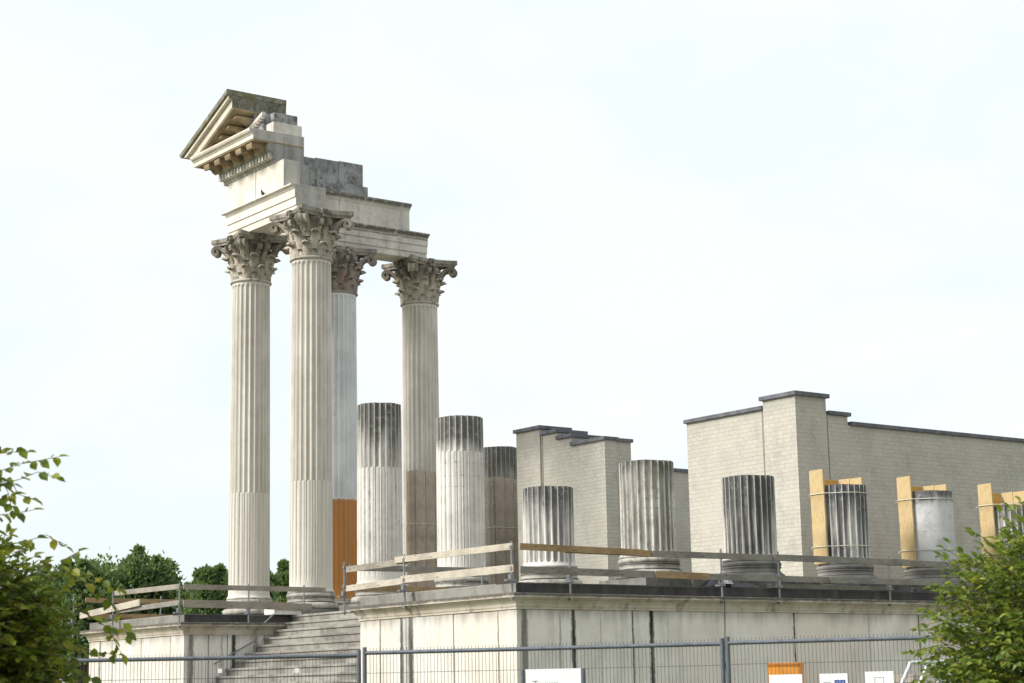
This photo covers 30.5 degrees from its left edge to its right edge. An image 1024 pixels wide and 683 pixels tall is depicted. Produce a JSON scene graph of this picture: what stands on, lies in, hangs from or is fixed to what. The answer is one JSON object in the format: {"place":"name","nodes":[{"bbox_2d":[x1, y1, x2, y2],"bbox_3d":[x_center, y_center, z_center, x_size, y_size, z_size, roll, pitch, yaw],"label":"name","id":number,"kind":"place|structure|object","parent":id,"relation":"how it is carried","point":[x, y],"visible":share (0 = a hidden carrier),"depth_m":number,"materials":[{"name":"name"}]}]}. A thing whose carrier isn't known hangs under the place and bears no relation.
{"place":"outdoors","nodes":[
{"label":"outdoors","id":0,"kind":"place"},
{"bbox_2d":[5,556,60,678],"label":"leafy tree","id":1,"kind":"object","parent":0,"point":[34,593],"visible":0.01,"depth_m":86.80,"materials":[{"name":"green plant"}]},
{"bbox_2d":[0,0,1023,682],"label":"sky","id":2,"kind":"structure","parent":0,"point":[654,216],"materials":[{"name":"white"}]},
{"bbox_2d":[513,425,691,583],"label":"brick wall","id":3,"kind":"structure","parent":0,"point":[584,465],"depth_m":50.24,"materials":[{"name":"brick"}]},
{"bbox_2d":[683,390,1023,580],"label":"brick wall","id":4,"kind":"structure","parent":0,"point":[788,441],"depth_m":45.46,"materials":[{"name":"brick"}]},
{"bbox_2d":[893,675,918,682],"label":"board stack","id":5,"kind":"object","parent":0,"point":[908,678],"visible":0.46,"depth_m":22.67,"materials":[{"name":"beige wood"}]},
{"label":"ground","id":6,"kind":"structure","parent":0,"visible":0},
{"bbox_2d":[0,446,136,682],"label":"leafy bush","id":7,"kind":"object","parent":6,"relation":"on","point":[26,639],"visible":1,"depth_m":9.89,"materials":[{"name":"green plant"}]},
{"bbox_2d":[30,546,157,682],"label":"leafy tree","id":8,"kind":"object","parent":6,"relation":"on","point":[94,568],"visible":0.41,"depth_m":80.41,"materials":[{"name":"green plant"}]},
{"bbox_2d":[75,543,185,668],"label":"leafy tree","id":9,"kind":"object","parent":6,"relation":"on","point":[143,568],"visible":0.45,"depth_m":82.31,"materials":[{"name":"green plant"}]},
{"bbox_2d":[174,563,227,613],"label":"leafy tree","id":10,"kind":"object","parent":6,"relation":"on","point":[206,574],"visible":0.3,"depth_m":79.23,"materials":[{"name":"green plant"}]},
{"bbox_2d":[270,558,288,601],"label":"leafy tree","id":11,"kind":"object","parent":6,"relation":"on","point":[280,577],"visible":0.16,"depth_m":84.05,"materials":[{"name":"green plant"}]},
{"bbox_2d":[80,582,1023,682],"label":"stone podium","id":12,"kind":"object","parent":6,"relation":"on","point":[537,614],"visible":0.89,"depth_m":36.99,"materials":[{"name":"beige stone"}]},
{"bbox_2d":[67,583,182,637],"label":"guard rail","id":13,"kind":"object","parent":12,"relation":"on","point":[133,605],"visible":0.76,"depth_m":45.61,"materials":[{"name":"wood"}]},
{"bbox_2d":[85,596,286,618],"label":"guard rail","id":14,"kind":"object","parent":12,"relation":"on","point":[123,600],"visible":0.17,"depth_m":48.98,"materials":[{"name":"wood"}]},
{"bbox_2d":[214,613,273,664],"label":"hand rail","id":15,"kind":"object","parent":12,"relation":"attached to","point":[257,629],"visible":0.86,"depth_m":44.78,"materials":[{"name":"metal"}]},
{"bbox_2d":[211,229,288,614],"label":"tall column","id":16,"kind":"structure","parent":12,"relation":"on","point":[250,258],"depth_m":50.30,"materials":[{"name":"beige stone"}]},
{"bbox_2d":[179,89,429,262],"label":"temple entablature","id":17,"kind":"structure","parent":16,"relation":"on","point":[246,147],"depth_m":51.21,"materials":[{"name":"beige stone"}]},
{"bbox_2d":[183,584,325,628],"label":"guard rail","id":18,"kind":"object","parent":12,"relation":"on","point":[303,606],"visible":0.91,"depth_m":44.83,"materials":[{"name":"wood"}]},
{"bbox_2d":[264,609,301,614],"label":"stone block","id":19,"kind":"structure","parent":12,"relation":"on","point":[282,612],"depth_m":45.42,"materials":[{"name":"beige stone"}]},
{"bbox_2d":[269,203,353,613],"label":"tall column","id":20,"kind":"structure","parent":12,"relation":"on","point":[310,233],"depth_m":47.76,"materials":[{"name":"beige stone"}]},
{"bbox_2d":[331,245,376,608],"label":"tall column","id":21,"kind":"structure","parent":12,"relation":"on","point":[347,271],"depth_m":51.97,"materials":[{"name":"grey stone"}]},
{"bbox_2d":[339,402,403,610],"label":"broken column","id":22,"kind":"structure","parent":12,"relation":"on","point":[379,492],"depth_m":44.73,"materials":[{"name":"grey stone"}]},
{"bbox_2d":[349,565,482,591],"bbox_3d":[-1.873,5.137,38.971,3.501,1.070,0.105,7,-13,-36],"label":"guard rail","id":23,"kind":"object","parent":12,"relation":"on","point":[409,569],"visible":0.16,"depth_m":38.85,"materials":[{"name":"wood"}]},
{"bbox_2d":[381,254,457,592],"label":"tall column","id":24,"kind":"structure","parent":12,"relation":"on","point":[418,281],"depth_m":53.92,"materials":[{"name":"beige stone"}]},
{"bbox_2d":[404,470,436,586],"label":"timber casing","id":25,"kind":"object","parent":24,"relation":"attached to","point":[421,488],"visible":0.49,"depth_m":52.75,"materials":[{"name":"wood"}]},
{"bbox_2d":[337,541,515,614],"bbox_3d":[-1.729,4.546,35.824,0.210,1.070,5.770,7,-13,-36],"label":"guard rail","id":26,"kind":"object","parent":12,"relation":"on","point":[403,560],"visible":1,"depth_m":35.72,"materials":[{"name":"wood"}]},
{"bbox_2d":[434,415,488,587],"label":"broken column","id":27,"kind":"structure","parent":12,"relation":"on","point":[460,483],"depth_m":42.01,"materials":[{"name":"grey stone"}]},
{"bbox_2d":[484,446,516,533],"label":"broken column","id":28,"kind":"structure","parent":12,"relation":"on","point":[500,461],"depth_m":54.99,"materials":[{"name":"grey stone"}]},
{"bbox_2d":[484,477,518,584],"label":"timber casing","id":29,"kind":"object","parent":28,"relation":"attached to","point":[501,508],"visible":0.31,"depth_m":54.41,"materials":[{"name":"wood"}]},
{"bbox_2d":[519,486,582,583],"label":"broken column","id":30,"kind":"structure","parent":12,"relation":"on","point":[548,514],"depth_m":39.30,"materials":[{"name":"grey stone"}]},
{"bbox_2d":[599,459,690,585],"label":"broken column","id":31,"kind":"structure","parent":12,"relation":"on","point":[647,507],"depth_m":36.78,"materials":[{"name":"grey stone"}]},
{"bbox_2d":[691,579,717,586],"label":"stone block","id":32,"kind":"structure","parent":12,"relation":"on","point":[695,582],"depth_m":36.69,"materials":[{"name":"grey stone"}]},
{"bbox_2d":[700,580,760,587],"bbox_3d":[4.245,4.750,37.165,1.500,0.229,0.450,7,-13,-36],"label":"plastic sheet","id":33,"kind":"object","parent":12,"relation":"on","point":[713,583],"visible":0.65,"depth_m":37.05,"materials":[{"name":"grey plastic"}]},
{"bbox_2d":[724,580,732,583],"bbox_3d":[4.180,4.682,36.926,0.300,0.158,0.200,7,-13,-36],"label":"plastic bag","id":34,"kind":"object","parent":33,"relation":"on","point":[727,581],"visible":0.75,"depth_m":36.85,"materials":[{"name":"white plastic"}]},
{"bbox_2d":[721,475,793,587],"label":"broken column","id":35,"kind":"structure","parent":12,"relation":"on","point":[749,514],"depth_m":38.42,"materials":[{"name":"grey stone"}]},
{"bbox_2d":[519,543,1022,606],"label":"guard rail","id":36,"kind":"object","parent":12,"relation":"attached to","point":[721,577],"visible":0.8,"depth_m":36.59,"materials":[{"name":"wood"}]},
{"bbox_2d":[724,597,725,668],"bbox_3d":[4.208,6.617,36.158,0.209,3.381,0.095,-2,-11,6],"label":"cable","id":37,"kind":"object","parent":36,"relation":"hanging from","point":[724,628],"visible":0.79,"depth_m":36.35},
{"bbox_2d":[794,582,819,584],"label":"stone block","id":38,"kind":"structure","parent":12,"relation":"on","point":[806,583],"depth_m":38.47,"materials":[{"name":"grey stone"}]},
{"bbox_2d":[766,584,885,590],"bbox_3d":[6.540,5.057,38.658,3.500,0.090,0.140,7,-13,-36],"label":"timber plank","id":39,"kind":"object","parent":12,"relation":"on","point":[831,587],"visible":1,"depth_m":38.55,"materials":[{"name":"grey wood"}]},
{"bbox_2d":[816,484,885,586],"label":"broken column","id":40,"kind":"structure","parent":12,"relation":"on","point":[847,518],"depth_m":40.02,"materials":[{"name":"grey stone"}]},
{"bbox_2d":[809,469,870,564],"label":"timber casing","id":41,"kind":"object","parent":40,"relation":"attached to","point":[818,481],"visible":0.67,"depth_m":40.25,"materials":[{"name":"beige wood"}]},
{"bbox_2d":[891,585,910,591],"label":"stone block","id":42,"kind":"structure","parent":12,"relation":"on","point":[905,588],"depth_m":40.15,"materials":[{"name":"grey stone"}]},
{"bbox_2d":[904,490,976,592],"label":"broken column","id":43,"kind":"structure","parent":12,"relation":"on","point":[934,522],"depth_m":41.63,"materials":[{"name":"grey stone"}]},
{"bbox_2d":[895,476,956,567],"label":"timber casing","id":44,"kind":"object","parent":43,"relation":"attached to","point":[905,488],"visible":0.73,"depth_m":41.88,"materials":[{"name":"beige wood"}]},
{"bbox_2d":[985,505,1023,591],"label":"broken column","id":45,"kind":"structure","parent":12,"relation":"on","point":[1000,523],"depth_m":43.35,"materials":[{"name":"grey stone"}]},
{"bbox_2d":[976,483,1023,562],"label":"timber casing","id":46,"kind":"object","parent":45,"relation":"attached to","point":[988,499],"visible":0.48,"depth_m":43.59,"materials":[{"name":"beige wood"}]},
{"bbox_2d":[768,662,804,682],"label":"orange box","id":47,"kind":"object","parent":6,"relation":"on","point":[797,666],"visible":0.66,"depth_m":23.64,"materials":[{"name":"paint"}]},
{"bbox_2d":[901,660,1021,681],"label":"leaning fence","id":48,"kind":"object","parent":6,"relation":"on","point":[906,673],"visible":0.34,"depth_m":19.19,"materials":[{"name":"metal"}]},
{"bbox_2d":[918,662,1005,681],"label":"leaning fence","id":49,"kind":"object","parent":6,"relation":"on","point":[921,677],"visible":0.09,"depth_m":19.16,"materials":[{"name":"metal"}]},
{"bbox_2d":[901,496,1023,682],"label":"leafy bush","id":50,"kind":"object","parent":6,"relation":"on","point":[1006,616],"visible":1,"depth_m":12.18,"materials":[{"name":"green plant"}]},
{"bbox_3d":[-1.434,4.913,17.530,0.220,0.130,0.715,-3,-11,10],"label":"concrete foot","id":51,"kind":"object","parent":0,"visible":0},
{"bbox_2d":[362,638,725,682],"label":"fence","id":52,"kind":"object","parent":51,"relation":"on","point":[365,652],"visible":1,"depth_m":17.35,"materials":[{"name":"metal"}]},
{"bbox_2d":[521,668,585,682],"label":"notice board","id":53,"kind":"object","parent":52,"relation":"attached to","point":[572,675],"visible":1,"depth_m":17.27,"materials":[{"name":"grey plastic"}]},
{"bbox_3d":[-4.917,4.982,17.539,0.220,0.130,0.715,-1,-11,1],"label":"concrete foot","id":54,"kind":"object","parent":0,"visible":0},
{"bbox_2d":[62,650,360,682],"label":"fence","id":55,"kind":"object","parent":54,"relation":"on","point":[237,657],"visible":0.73,"depth_m":17.87,"materials":[{"name":"metal"}]},
{"bbox_3d":[1.951,4.660,16.517,0.220,0.130,0.715,-5,-11,18],"label":"concrete foot","id":56,"kind":"object","parent":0,"visible":0},
{"bbox_2d":[725,632,1021,682],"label":"fence","id":57,"kind":"object","parent":56,"relation":"on","point":[728,642],"visible":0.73,"depth_m":16.55,"materials":[{"name":"metal"}]},
{"bbox_2d":[769,674,801,682],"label":"notice paper","id":58,"kind":"object","parent":57,"relation":"attached to","point":[793,678],"visible":1,"depth_m":16.58,"materials":[{"name":"white paper"}]},
{"bbox_2d":[819,673,847,682],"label":"notice paper","id":59,"kind":"object","parent":57,"relation":"attached to","point":[835,678],"visible":1,"depth_m":16.43,"materials":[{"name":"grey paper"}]},
{"bbox_2d":[865,671,893,682],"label":"notice paper","id":60,"kind":"object","parent":57,"relation":"attached to","point":[880,677],"visible":1,"depth_m":16.29,"materials":[{"name":"white paper"}]}
]}

